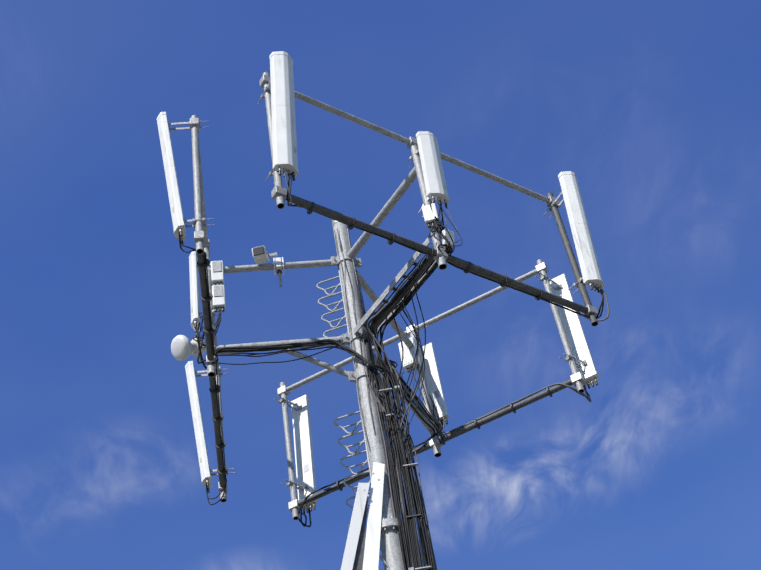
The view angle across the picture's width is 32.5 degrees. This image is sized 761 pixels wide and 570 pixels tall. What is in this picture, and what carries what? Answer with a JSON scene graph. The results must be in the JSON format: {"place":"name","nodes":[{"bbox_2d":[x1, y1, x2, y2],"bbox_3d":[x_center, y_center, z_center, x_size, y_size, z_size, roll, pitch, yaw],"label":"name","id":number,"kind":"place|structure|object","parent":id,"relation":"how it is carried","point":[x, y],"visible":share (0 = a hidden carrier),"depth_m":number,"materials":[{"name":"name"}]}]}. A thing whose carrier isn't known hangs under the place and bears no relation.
{"place":"outdoors","nodes":[
{"label":"outdoors","id":0,"kind":"place"},
{"bbox_2d":[341,462,389,569],"bbox_3d":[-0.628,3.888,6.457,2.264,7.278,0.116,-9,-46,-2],"label":"antenna","id":1,"kind":"object","parent":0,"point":[355,554],"visible":1,"depth_m":8.69,"materials":[{"name":"paint"}]},
{"bbox_2d":[0,0,760,569],"label":"sky","id":2,"kind":"structure","parent":0,"point":[653,107],"materials":[{"name":"blue"}]},
{"label":"ground","id":3,"kind":"structure","parent":0,"visible":0},
{"bbox_2d":[331,219,403,569],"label":"mast","id":4,"kind":"object","parent":3,"relation":"on","point":[390,550],"visible":0.65,"depth_m":9.58,"materials":[{"name":"metal"}]},
{"bbox_2d":[208,165,442,432],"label":"support arms","id":5,"kind":"object","parent":4,"relation":"attached to","point":[390,204],"visible":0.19,"depth_m":10.21},
{"bbox_2d":[190,115,227,501],"bbox_3d":[-1.372,0.250,10.467,0.070,1.560,2.866,-4,-46,-6],"label":"antenna mounting frame","id":6,"kind":"object","parent":5,"relation":"attached to","point":[202,242],"visible":0.85,"depth_m":9.84,"materials":[{"name":"metal"}]},
{"bbox_2d":[157,112,213,244],"bbox_3d":[-1.438,-0.799,9.554,0.394,1.433,0.144,-4,-46,-6],"label":"panel antenna","id":7,"kind":"object","parent":6,"relation":"attached to","point":[179,221],"visible":0.96,"depth_m":9.45,"materials":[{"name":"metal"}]},
{"bbox_2d":[171,335,214,360],"bbox_3d":[-1.457,0.487,10.120,0.328,0.236,0.217,7,-49,-16],"label":"microwave dish","id":8,"kind":"object","parent":6,"relation":"attached to","point":[183,347],"visible":0.77,"depth_m":10.04,"materials":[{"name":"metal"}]},
{"bbox_2d":[189,251,221,336],"bbox_3d":[-1.401,0.058,10.440,0.249,0.855,0.156,-9,-46,-1],"label":"panel antenna","id":9,"kind":"object","parent":6,"relation":"attached to","point":[196,313],"visible":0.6,"depth_m":10.36,"materials":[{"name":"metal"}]},
{"bbox_2d":[185,361,234,492],"bbox_3d":[-1.505,1.224,11.454,0.394,1.433,0.144,-4,-46,-6],"label":"panel antenna","id":10,"kind":"object","parent":6,"relation":"attached to","point":[205,469],"visible":0.88,"depth_m":11.38,"materials":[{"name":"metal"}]},
{"bbox_2d":[211,261,223,284],"bbox_3d":[-1.322,-0.087,10.578,0.100,0.275,0.066,-4,-46,-6],"label":"radio unit","id":11,"kind":"object","parent":6,"relation":"attached to","point":[217,274],"visible":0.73,"depth_m":10.55,"materials":[{"name":"plastic"}]},
{"bbox_2d":[212,285,225,311],"bbox_3d":[-1.285,0.111,10.369,0.100,0.275,0.066,-4,-46,-6],"label":"radio unit","id":12,"kind":"object","parent":6,"relation":"attached to","point":[218,294],"visible":0.83,"depth_m":10.34,"materials":[{"name":"plastic"}]},
{"bbox_2d":[252,246,283,286],"bbox_3d":[-0.908,-0.144,10.586,0.347,0.324,0.175,31,-59,-33],"label":"arm unit","id":13,"kind":"object","parent":5,"relation":"on","point":[260,254],"visible":0.98,"depth_m":10.61,"materials":[{"name":"white paint"}]},
{"bbox_2d":[398,337,420,372],"bbox_3d":[0.259,0.623,11.529,0.150,0.340,0.085,-26,-48,14],"label":"radio unit","id":14,"kind":"object","parent":5,"relation":"attached to","point":[409,356],"visible":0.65,"depth_m":11.48,"materials":[{"name":"plastic"}]},
{"bbox_2d":[259,72,597,325],"bbox_3d":[0.384,-0.648,9.928,2.815,1.560,0.070,20,-53,-26],"label":"antenna mounting frame","id":15,"kind":"object","parent":5,"relation":"attached to","point":[441,256],"visible":0.79,"depth_m":9.90,"materials":[{"name":"metal"}]},
{"bbox_2d":[258,51,298,180],"bbox_3d":[-0.725,-1.157,9.313,0.177,1.293,0.403,20,-53,-26],"label":"panel antenna","id":16,"kind":"object","parent":15,"relation":"attached to","point":[284,136],"visible":0.9,"depth_m":9.21,"materials":[{"name":"plastic"}]},
{"bbox_2d":[404,131,448,217],"bbox_3d":[0.366,-0.834,10.063,0.186,0.796,0.302,20,-53,-26],"label":"panel antenna","id":17,"kind":"object","parent":15,"relation":"attached to","point":[428,151],"visible":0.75,"depth_m":9.98,"materials":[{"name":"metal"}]},
{"bbox_2d":[422,203,439,227],"bbox_3d":[0.374,-0.508,9.661,0.105,0.220,0.056,-15,-46,4],"label":"radio unit","id":18,"kind":"object","parent":15,"relation":"attached to","point":[428,215],"visible":0.73,"depth_m":9.64,"materials":[{"name":"plastic"}]},
{"bbox_2d":[442,229,454,252],"bbox_3d":[0.495,-0.320,9.502,0.090,0.179,0.080,20,-53,-26],"label":"radio unit","id":19,"kind":"object","parent":15,"relation":"attached to","point":[446,235],"visible":0.62,"depth_m":9.49,"materials":[{"name":"plastic"}]},
{"bbox_2d":[544,171,604,292],"bbox_3d":[1.583,-0.378,10.569,0.173,1.293,0.408,20,-53,-26],"label":"panel antenna","id":20,"kind":"object","parent":15,"relation":"attached to","point":[583,242],"visible":0.9,"depth_m":10.47,"materials":[{"name":"plastic"}]},
{"bbox_2d":[277,259,584,519],"bbox_3d":[0.347,0.892,11.378,2.773,1.560,0.070,-26,-48,14],"label":"antenna mounting frame","id":21,"kind":"object","parent":5,"relation":"attached to","point":[435,443],"visible":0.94,"depth_m":11.24,"materials":[{"name":"metal"}]},
{"bbox_2d":[274,395,317,514],"bbox_3d":[-0.746,1.476,11.766,0.185,1.346,0.393,-33,-50,20],"label":"panel antenna","id":22,"kind":"object","parent":21,"relation":"attached to","point":[305,484],"visible":0.88,"depth_m":11.80,"materials":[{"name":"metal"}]},
{"bbox_2d":[420,343,448,424],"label":"panel antenna","id":23,"kind":"object","parent":21,"relation":"attached to","point":[434,384],"visible":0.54,"depth_m":11.42,"materials":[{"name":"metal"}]},
{"bbox_2d":[535,272,598,389],"bbox_3d":[1.592,0.343,11.095,0.185,1.346,0.393,-33,-50,20],"label":"panel antenna","id":24,"kind":"object","parent":21,"relation":"attached to","point":[577,340],"visible":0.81,"depth_m":11.05,"materials":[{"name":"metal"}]},
{"bbox_2d":[316,268,380,559],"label":"climbing rungs","id":25,"kind":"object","parent":4,"relation":"attached to","point":[352,433],"depth_m":9.52,"materials":[{"name":"grey metal"}]},
{"bbox_2d":[179,169,609,569],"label":"feeder cables","id":26,"kind":"object","parent":4,"relation":"attached to","point":[395,432],"visible":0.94,"depth_m":9.59,"materials":[{"name":"plastic"}]}
]}

